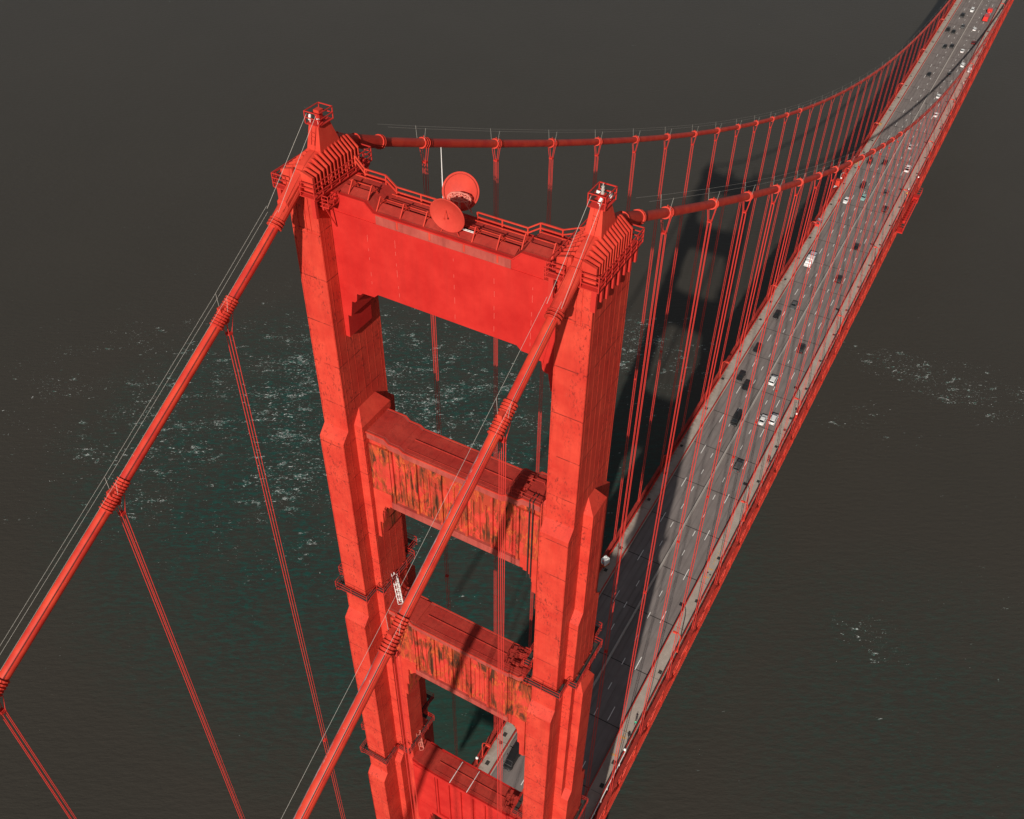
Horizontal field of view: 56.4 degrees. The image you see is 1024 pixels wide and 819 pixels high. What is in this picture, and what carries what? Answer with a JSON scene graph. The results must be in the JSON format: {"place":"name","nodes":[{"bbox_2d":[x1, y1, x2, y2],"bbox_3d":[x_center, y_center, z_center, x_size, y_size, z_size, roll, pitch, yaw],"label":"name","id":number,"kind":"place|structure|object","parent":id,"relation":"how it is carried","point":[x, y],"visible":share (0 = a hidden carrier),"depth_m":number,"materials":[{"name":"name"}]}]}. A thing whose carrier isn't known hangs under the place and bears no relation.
{"place":"outdoors","nodes":[
{"label":"outdoors","id":0,"kind":"place"},
{"bbox_2d":[0,0,1023,818],"bbox_3d":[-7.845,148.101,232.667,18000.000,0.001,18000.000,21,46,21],"label":"water","id":1,"kind":"structure","parent":0,"point":[856,650],"depth_m":402.60,"materials":[{"name":"liquid"}]},
{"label":"concrete pier","id":2,"kind":"object","parent":1,"relation":"in","visible":0},
{"bbox_2d":[267,102,644,818],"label":"bridge tower","id":3,"kind":"structure","parent":2,"relation":"on","point":[363,238],"depth_m":101.22,"materials":[{"name":"red metal"}]},
{"bbox_2d":[441,152,442,197],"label":"antenna mast","id":4,"kind":"object","parent":3,"relation":"attached to","point":[441,169],"visible":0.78,"depth_m":82.83,"materials":[{"name":"white metal"}]},
{"bbox_2d":[430,198,464,236],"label":"satellite dish","id":5,"kind":"object","parent":3,"relation":"attached to","point":[447,215],"visible":1,"depth_m":80.47,"materials":[{"name":"red paint"}]},
{"bbox_2d":[442,171,479,213],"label":"satellite dish","id":6,"kind":"object","parent":3,"relation":"attached to","point":[460,190],"visible":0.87,"depth_m":83.73,"materials":[{"name":"red paint"}]},
{"bbox_2d":[0,0,950,680],"bbox_3d":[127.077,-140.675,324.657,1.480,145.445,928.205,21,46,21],"label":"cable","id":7,"kind":"object","parent":3,"relation":"attached to","point":[276,220],"visible":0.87,"depth_m":81.38,"materials":[{"name":"paint"}]},
{"bbox_2d":[0,679,76,818],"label":"suspender","id":8,"kind":"object","parent":7,"relation":"hanging from","point":[3,684],"visible":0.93,"depth_m":77.77,"materials":[{"name":"red paint"}]},
{"bbox_2d":[99,477,244,817],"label":"suspender","id":9,"kind":"object","parent":7,"relation":"hanging from","point":[111,502],"visible":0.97,"depth_m":81.56,"materials":[{"name":"red paint"}]},
{"bbox_2d":[209,295,344,818],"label":"suspender","id":10,"kind":"object","parent":7,"relation":"hanging from","point":[221,318],"visible":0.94,"depth_m":87.85,"materials":[{"name":"red paint"}]},
{"bbox_2d":[419,135,457,755],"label":"suspender","id":11,"kind":"object","parent":7,"relation":"hanging from","point":[428,143],"visible":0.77,"depth_m":119.58,"materials":[{"name":"red paint"}]},
{"bbox_2d":[492,137,503,730],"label":"suspender","id":12,"kind":"object","parent":7,"relation":"hanging from","point":[500,143],"visible":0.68,"depth_m":119.42,"materials":[{"name":"red paint"}]},
{"bbox_2d":[528,137,557,647],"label":"suspender","id":13,"kind":"object","parent":7,"relation":"hanging from","point":[555,144],"visible":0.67,"depth_m":154.81,"materials":[{"name":"red paint"}]},
{"bbox_2d":[591,136,602,201],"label":"suspender","id":14,"kind":"object","parent":7,"relation":"hanging from","point":[600,143],"visible":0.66,"depth_m":144.41,"materials":[{"name":"red paint"}]},
{"bbox_2d":[626,136,640,210],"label":"suspender","id":15,"kind":"object","parent":7,"relation":"hanging from","point":[638,141],"visible":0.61,"depth_m":159.09,"materials":[{"name":"red paint"}]},
{"bbox_2d":[613,133,671,539],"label":"suspender","id":16,"kind":"object","parent":7,"relation":"hanging from","point":[670,136],"visible":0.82,"depth_m":197.41,"materials":[{"name":"red paint"}]},
{"bbox_2d":[638,130,697,500],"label":"suspender","id":17,"kind":"object","parent":7,"relation":"hanging from","point":[696,132],"visible":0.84,"depth_m":210.98,"materials":[{"name":"red paint"}]},
{"bbox_2d":[660,128,720,463],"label":"suspender","id":18,"kind":"object","parent":7,"relation":"hanging from","point":[692,284],"visible":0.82,"depth_m":223.48,"materials":[{"name":"red paint"}]},
{"bbox_2d":[681,123,740,431],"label":"suspender","id":19,"kind":"object","parent":7,"relation":"hanging from","point":[711,267],"visible":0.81,"depth_m":235.56,"materials":[{"name":"red paint"}]},
{"bbox_2d":[701,120,758,399],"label":"suspender","id":20,"kind":"object","parent":7,"relation":"hanging from","point":[729,253],"visible":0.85,"depth_m":248.86,"materials":[{"name":"red paint"}]},
{"bbox_2d":[719,116,774,370],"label":"suspender","id":21,"kind":"object","parent":7,"relation":"hanging from","point":[747,234],"visible":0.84,"depth_m":260.45,"materials":[{"name":"red paint"}]},
{"bbox_2d":[736,112,788,343],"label":"suspender","id":22,"kind":"object","parent":7,"relation":"hanging from","point":[763,223],"visible":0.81,"depth_m":273.52,"materials":[{"name":"red paint"}]},
{"bbox_2d":[753,108,801,317],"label":"suspender","id":23,"kind":"object","parent":7,"relation":"hanging from","point":[777,206],"visible":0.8,"depth_m":285.40,"materials":[{"name":"red paint"}]},
{"bbox_2d":[767,104,813,293],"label":"suspender","id":24,"kind":"object","parent":7,"relation":"hanging from","point":[791,195],"visible":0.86,"depth_m":297.53,"materials":[{"name":"red paint"}]},
{"bbox_2d":[781,100,824,271],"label":"suspender","id":25,"kind":"object","parent":7,"relation":"hanging from","point":[801,187],"visible":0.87,"depth_m":310.73,"materials":[{"name":"red paint"}]},
{"bbox_2d":[794,95,834,251],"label":"suspender","id":26,"kind":"object","parent":7,"relation":"hanging from","point":[816,166],"visible":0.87,"depth_m":317.25,"materials":[{"name":"red paint"}]},
{"bbox_2d":[806,90,844,232],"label":"suspender","id":27,"kind":"object","parent":7,"relation":"hanging from","point":[826,159],"visible":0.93,"depth_m":331.70,"materials":[{"name":"red paint"}]},
{"bbox_2d":[818,86,853,213],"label":"suspender","id":28,"kind":"object","parent":7,"relation":"hanging from","point":[835,148],"visible":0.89,"depth_m":343.73,"materials":[{"name":"red paint"}]},
{"bbox_2d":[829,81,861,196],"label":"suspender","id":29,"kind":"object","parent":7,"relation":"hanging from","point":[847,133],"visible":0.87,"depth_m":353.87,"materials":[{"name":"red paint"}]},
{"bbox_2d":[840,76,869,178],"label":"suspender","id":30,"kind":"object","parent":7,"relation":"hanging from","point":[855,122],"visible":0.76,"depth_m":364.90,"materials":[{"name":"red paint"}]},
{"bbox_2d":[851,76,875,159],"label":"suspender","id":31,"kind":"object","parent":7,"relation":"hanging from","point":[863,119],"visible":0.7,"depth_m":378.84,"materials":[{"name":"red paint"}]},
{"bbox_2d":[860,65,884,146],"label":"suspender","id":32,"kind":"object","parent":7,"relation":"hanging from","point":[872,103],"visible":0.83,"depth_m":388.51,"materials":[{"name":"red paint"}]},
{"bbox_2d":[869,60,890,132],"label":"suspender","id":33,"kind":"object","parent":7,"relation":"hanging from","point":[880,93],"visible":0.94,"depth_m":399.18,"materials":[{"name":"red paint"}]},
{"bbox_2d":[591,751,625,818],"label":"handrail","id":34,"kind":"object","parent":3,"relation":"attached to","point":[607,787],"visible":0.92,"depth_m":195.72,"materials":[{"name":"red metal"}]},
{"bbox_2d":[281,0,1009,818],"bbox_3d":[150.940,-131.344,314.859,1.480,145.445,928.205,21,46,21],"label":"cable","id":35,"kind":"object","parent":3,"relation":"attached to","point":[553,316],"visible":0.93,"depth_m":70.01,"materials":[{"name":"paint"}]},
{"bbox_2d":[377,613,418,818],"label":"suspender","id":36,"kind":"object","parent":35,"relation":"hanging from","point":[392,631],"visible":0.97,"depth_m":67.13,"materials":[{"name":"red paint"}]},
{"bbox_2d":[487,399,517,818],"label":"suspender","id":37,"kind":"object","parent":35,"relation":"hanging from","point":[500,415],"visible":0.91,"depth_m":76.79,"materials":[{"name":"red paint"}]},
{"bbox_2d":[581,205,674,818],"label":"suspender","id":38,"kind":"object","parent":35,"relation":"hanging from","point":[672,211],"visible":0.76,"depth_m":111.22,"materials":[{"name":"red paint"}]},
{"bbox_2d":[609,198,719,790],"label":"suspender","id":39,"kind":"object","parent":35,"relation":"hanging from","point":[710,222],"visible":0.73,"depth_m":128.74,"materials":[{"name":"red paint"}]},
{"bbox_2d":[639,191,753,733],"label":"suspender","id":40,"kind":"object","parent":35,"relation":"hanging from","point":[745,212],"visible":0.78,"depth_m":146.37,"materials":[{"name":"red paint"}]},
{"bbox_2d":[666,184,780,677],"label":"suspender","id":41,"kind":"object","parent":35,"relation":"hanging from","point":[773,203],"visible":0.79,"depth_m":157.61,"materials":[{"name":"red paint"}]},
{"bbox_2d":[691,177,803,628],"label":"suspender","id":42,"kind":"object","parent":35,"relation":"hanging from","point":[795,194],"visible":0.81,"depth_m":172.65,"materials":[{"name":"red paint"}]},
{"bbox_2d":[715,171,822,582],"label":"suspender","id":43,"kind":"object","parent":35,"relation":"hanging from","point":[815,187],"visible":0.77,"depth_m":186.82,"materials":[{"name":"red paint"}]},
{"bbox_2d":[736,166,838,540],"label":"suspender","id":44,"kind":"object","parent":35,"relation":"hanging from","point":[790,340],"visible":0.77,"depth_m":199.96,"materials":[{"name":"red paint"}]},
{"bbox_2d":[755,160,852,501],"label":"suspender","id":45,"kind":"object","parent":35,"relation":"hanging from","point":[807,318],"visible":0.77,"depth_m":212.46,"materials":[{"name":"red paint"}]},
{"bbox_2d":[773,154,864,466],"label":"suspender","id":46,"kind":"object","parent":35,"relation":"hanging from","point":[820,300],"visible":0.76,"depth_m":225.37,"materials":[{"name":"red paint"}]},
{"bbox_2d":[790,149,875,432],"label":"suspender","id":47,"kind":"object","parent":35,"relation":"hanging from","point":[834,281],"visible":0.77,"depth_m":238.05,"materials":[{"name":"red paint"}]},
{"bbox_2d":[806,143,885,401],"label":"suspender","id":48,"kind":"object","parent":35,"relation":"hanging from","point":[848,264],"visible":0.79,"depth_m":250.61,"materials":[{"name":"red paint"}]},
{"bbox_2d":[821,137,894,372],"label":"suspender","id":49,"kind":"object","parent":35,"relation":"hanging from","point":[858,248],"visible":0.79,"depth_m":262.35,"materials":[{"name":"red paint"}]},
{"bbox_2d":[835,132,902,344],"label":"suspender","id":50,"kind":"object","parent":35,"relation":"hanging from","point":[870,233],"visible":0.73,"depth_m":275.06,"materials":[{"name":"red paint"}]},
{"bbox_2d":[847,126,909,320],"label":"suspender","id":51,"kind":"object","parent":35,"relation":"hanging from","point":[880,218],"visible":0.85,"depth_m":286.99,"materials":[{"name":"red paint"}]},
{"bbox_2d":[859,121,916,297],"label":"suspender","id":52,"kind":"object","parent":35,"relation":"hanging from","point":[888,208],"visible":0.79,"depth_m":299.75,"materials":[{"name":"red paint"}]},
{"bbox_2d":[871,115,923,272],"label":"suspender","id":53,"kind":"object","parent":35,"relation":"hanging from","point":[897,194],"visible":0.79,"depth_m":311.29,"materials":[{"name":"red paint"}]},
{"bbox_2d":[881,109,929,253],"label":"suspender","id":54,"kind":"object","parent":35,"relation":"hanging from","point":[906,179],"visible":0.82,"depth_m":321.60,"materials":[{"name":"red paint"}]},
{"bbox_2d":[892,104,935,231],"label":"suspender","id":55,"kind":"object","parent":35,"relation":"hanging from","point":[914,166],"visible":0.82,"depth_m":333.94,"materials":[{"name":"red paint"}]},
{"bbox_2d":[901,98,940,213],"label":"suspender","id":56,"kind":"object","parent":35,"relation":"hanging from","point":[918,161],"visible":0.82,"depth_m":347.29,"materials":[{"name":"red paint"}]},
{"bbox_2d":[911,92,945,196],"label":"suspender","id":57,"kind":"object","parent":35,"relation":"hanging from","point":[931,135],"visible":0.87,"depth_m":353.20,"materials":[{"name":"red paint"}]},
{"bbox_2d":[927,80,955,162],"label":"suspender","id":58,"kind":"object","parent":35,"relation":"hanging from","point":[940,123],"visible":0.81,"depth_m":379.80,"materials":[{"name":"red paint"}]},
{"bbox_2d":[936,89,954,146],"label":"suspender","id":59,"kind":"object","parent":35,"relation":"hanging from","point":[944,119],"visible":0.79,"depth_m":392.38,"materials":[{"name":"red paint"}]},
{"bbox_2d":[601,10,1004,800],"bbox_3d":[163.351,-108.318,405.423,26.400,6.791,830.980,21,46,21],"label":"floor framing","id":60,"kind":"object","parent":3,"relation":"attached to","point":[807,396],"visible":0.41,"depth_m":296.89,"materials":[{"name":"red paint"}]},
{"bbox_2d":[471,0,955,766],"bbox_3d":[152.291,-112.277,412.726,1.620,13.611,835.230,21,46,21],"label":"stiffening truss","id":61,"kind":"object","parent":60,"relation":"attached to","point":[629,516],"visible":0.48,"depth_m":294.57,"materials":[{"name":"metal"}]},
{"bbox_2d":[834,173,841,186],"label":"work cabin","id":62,"kind":"object","parent":61,"relation":"attached to","point":[838,181],"visible":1,"depth_m":377.37,"materials":[{"name":"red metal"}]},
{"bbox_2d":[592,0,1013,818],"bbox_3d":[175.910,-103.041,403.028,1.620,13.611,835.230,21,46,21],"label":"stiffening truss","id":63,"kind":"object","parent":60,"relation":"attached to","point":[682,654],"visible":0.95,"depth_m":258.18,"materials":[{"name":"metal"}]},
{"bbox_2d":[896,187,922,233],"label":"travelling gantry","id":64,"kind":"object","parent":63,"relation":"hanging from","point":[914,200],"visible":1,"depth_m":367.02,"materials":[{"name":"red metal"}]},
{"bbox_2d":[478,0,962,774],"bbox_3d":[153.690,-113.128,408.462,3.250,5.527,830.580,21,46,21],"label":"sidewalk","id":65,"kind":"structure","parent":0,"point":[488,762],"depth_m":290.91,"materials":[{"name":"concrete"}]},
{"bbox_2d":[481,743,490,758],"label":"street lamp","id":66,"kind":"object","parent":65,"relation":"on","point":[488,745],"visible":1,"depth_m":197.28,"materials":[{"name":"red metal"}]},
{"bbox_2d":[601,555,609,568],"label":"equipment trailer","id":67,"kind":"object","parent":65,"relation":"on","point":[605,559],"visible":0.83,"depth_m":238.53,"materials":[{"name":"white paint"}]},
{"bbox_2d":[477,1,955,767],"bbox_3d":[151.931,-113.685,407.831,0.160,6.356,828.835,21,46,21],"label":"railing","id":68,"kind":"object","parent":65,"relation":"on","point":[729,363],"visible":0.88,"depth_m":294.60,"materials":[{"name":"red metal"}]},
{"bbox_2d":[489,1,961,774],"bbox_3d":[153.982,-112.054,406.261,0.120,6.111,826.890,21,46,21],"label":"railing","id":69,"kind":"object","parent":65,"relation":"on","point":[731,377],"visible":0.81,"depth_m":289.21,"materials":[{"name":"red metal"}]},
{"bbox_2d":[491,0,1001,803],"bbox_3d":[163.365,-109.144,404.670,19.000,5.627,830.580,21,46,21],"label":"road","id":70,"kind":"structure","parent":0,"point":[629,586],"depth_m":273.54,"materials":[{"name":"grey asphalt"}]},
{"bbox_2d":[503,745,520,770],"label":"car","id":71,"kind":"object","parent":70,"relation":"on","point":[511,759],"visible":0.84,"depth_m":200.36,"materials":[{"name":"black paint"}]},
{"bbox_2d":[730,411,741,426],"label":"car","id":72,"kind":"object","parent":70,"relation":"on","point":[736,419],"visible":0.98,"depth_m":276.96,"materials":[{"name":"black paint"}]},
{"bbox_2d":[733,460,743,472],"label":"car","id":73,"kind":"object","parent":70,"relation":"on","point":[739,464],"visible":1,"depth_m":263.26,"materials":[{"name":"grey paint"}]},
{"bbox_2d":[736,371,745,381],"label":"car","id":74,"kind":"object","parent":70,"relation":"on","point":[741,375],"visible":1,"depth_m":291.95,"materials":[{"name":"black paint"}]},
{"bbox_2d":[741,380,750,390],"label":"car","id":75,"kind":"object","parent":70,"relation":"on","point":[745,386],"visible":0.91,"depth_m":288.67,"materials":[{"name":"black paint"}]},
{"bbox_2d":[753,343,761,352],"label":"car","id":76,"kind":"object","parent":70,"relation":"on","point":[755,349],"visible":0.78,"depth_m":301.94,"materials":[{"name":"black paint"}]},
{"bbox_2d":[757,414,767,425],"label":"car","id":77,"kind":"object","parent":70,"relation":"on","point":[762,419],"visible":1,"depth_m":277.47,"materials":[{"name":"white paint"}]},
{"bbox_2d":[768,375,777,385],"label":"car","id":78,"kind":"object","parent":70,"relation":"on","point":[773,380],"visible":1,"depth_m":290.01,"materials":[{"name":"white paint"}]},
{"bbox_2d":[768,413,778,424],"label":"car","id":79,"kind":"object","parent":70,"relation":"on","point":[773,418],"visible":0.9,"depth_m":277.33,"materials":[{"name":"white paint"}]},
{"bbox_2d":[773,310,781,319],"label":"car","id":80,"kind":"object","parent":70,"relation":"on","point":[777,314],"visible":1,"depth_m":314.91,"materials":[{"name":"black paint"}]},
{"bbox_2d":[592,0,982,689],"bbox_3d":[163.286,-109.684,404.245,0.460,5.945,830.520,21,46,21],"label":"median barrier","id":81,"kind":"object","parent":70,"relation":"on","point":[762,386],"visible":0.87,"depth_m":280.12,"materials":[{"name":"beige concrete"}]},
{"bbox_2d":[789,301,797,309],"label":"car","id":82,"kind":"object","parent":70,"relation":"on","point":[794,304],"visible":1,"depth_m":318.88,"materials":[{"name":"grey paint"}]},
{"bbox_2d":[796,344,805,353],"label":"car","id":83,"kind":"object","parent":70,"relation":"on","point":[802,348],"visible":0.94,"depth_m":301.36,"materials":[{"name":"black paint"}]},
{"bbox_2d":[804,251,817,267],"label":"box truck","id":84,"kind":"object","parent":70,"relation":"on","point":[807,263],"visible":0.91,"depth_m":336.99,"materials":[{"name":"white paint"}]},
{"bbox_2d":[835,275,843,283],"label":"car","id":85,"kind":"object","parent":70,"relation":"on","point":[839,278],"visible":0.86,"depth_m":329.48,"materials":[{"name":"black paint"}]},
{"bbox_2d":[842,197,849,203],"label":"car","id":86,"kind":"object","parent":70,"relation":"on","point":[845,200],"visible":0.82,"depth_m":369.37,"materials":[{"name":"white paint"}]},
{"bbox_2d":[853,243,860,249],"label":"car","id":87,"kind":"object","parent":70,"relation":"on","point":[856,246],"visible":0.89,"depth_m":345.12,"materials":[{"name":"black paint"}]},
{"bbox_2d":[859,181,866,188],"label":"car","id":88,"kind":"object","parent":70,"relation":"on","point":[864,185],"visible":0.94,"depth_m":377.49,"materials":[{"name":"black paint"}]},
{"bbox_2d":[860,194,866,200],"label":"car","id":89,"kind":"object","parent":70,"relation":"on","point":[863,197],"visible":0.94,"depth_m":371.00,"materials":[{"name":"teal paint"}]},
{"bbox_2d":[881,206,888,212],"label":"car","id":90,"kind":"object","parent":70,"relation":"on","point":[885,208],"visible":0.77,"depth_m":363.99,"materials":[{"name":"black paint"}]},
{"bbox_2d":[903,165,910,172],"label":"car","id":91,"kind":"object","parent":70,"relation":"on","point":[907,168],"visible":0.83,"depth_m":387.83,"materials":[{"name":"white paint"}]},
{"bbox_2d":[982,8,992,21],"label":"flatbed truck","id":92,"kind":"object","parent":70,"relation":"on","point":[987,14],"visible":1,"depth_m":510.62,"materials":[{"name":"red paint"}]},
{"bbox_2d":[579,0,1007,818],"bbox_3d":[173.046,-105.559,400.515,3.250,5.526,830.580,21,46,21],"label":"sidewalk","id":93,"kind":"structure","parent":0,"point":[611,760],"depth_m":252.51,"materials":[{"name":"concrete"}]},
{"bbox_2d":[672,630,680,652],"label":"street lamp","id":94,"kind":"object","parent":93,"relation":"on","point":[679,640],"visible":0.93,"depth_m":217.93,"materials":[{"name":"red metal"}]},
{"bbox_2d":[741,500,747,521],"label":"street lamp","id":95,"kind":"object","parent":93,"relation":"on","point":[742,501],"visible":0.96,"depth_m":247.25,"materials":[{"name":"red metal"}]},
{"bbox_2d":[580,1,1001,805],"bbox_3d":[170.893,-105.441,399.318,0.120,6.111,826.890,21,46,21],"label":"railing","id":96,"kind":"object","parent":93,"relation":"on","point":[762,457],"visible":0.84,"depth_m":254.78,"materials":[{"name":"red metal"}]},
{"bbox_2d":[589,1,1007,818],"bbox_3d":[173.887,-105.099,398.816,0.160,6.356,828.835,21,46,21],"label":"railing","id":97,"kind":"object","parent":93,"relation":"on","point":[757,489],"visible":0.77,"depth_m":252.78,"materials":[{"name":"red metal"}]},
{"bbox_2d":[814,218,822,226],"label":"maintenance truck","id":98,"kind":"object","parent":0,"point":[817,223],"visible":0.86,"depth_m":355.67,"materials":[{"name":"red paint"}]}
]}

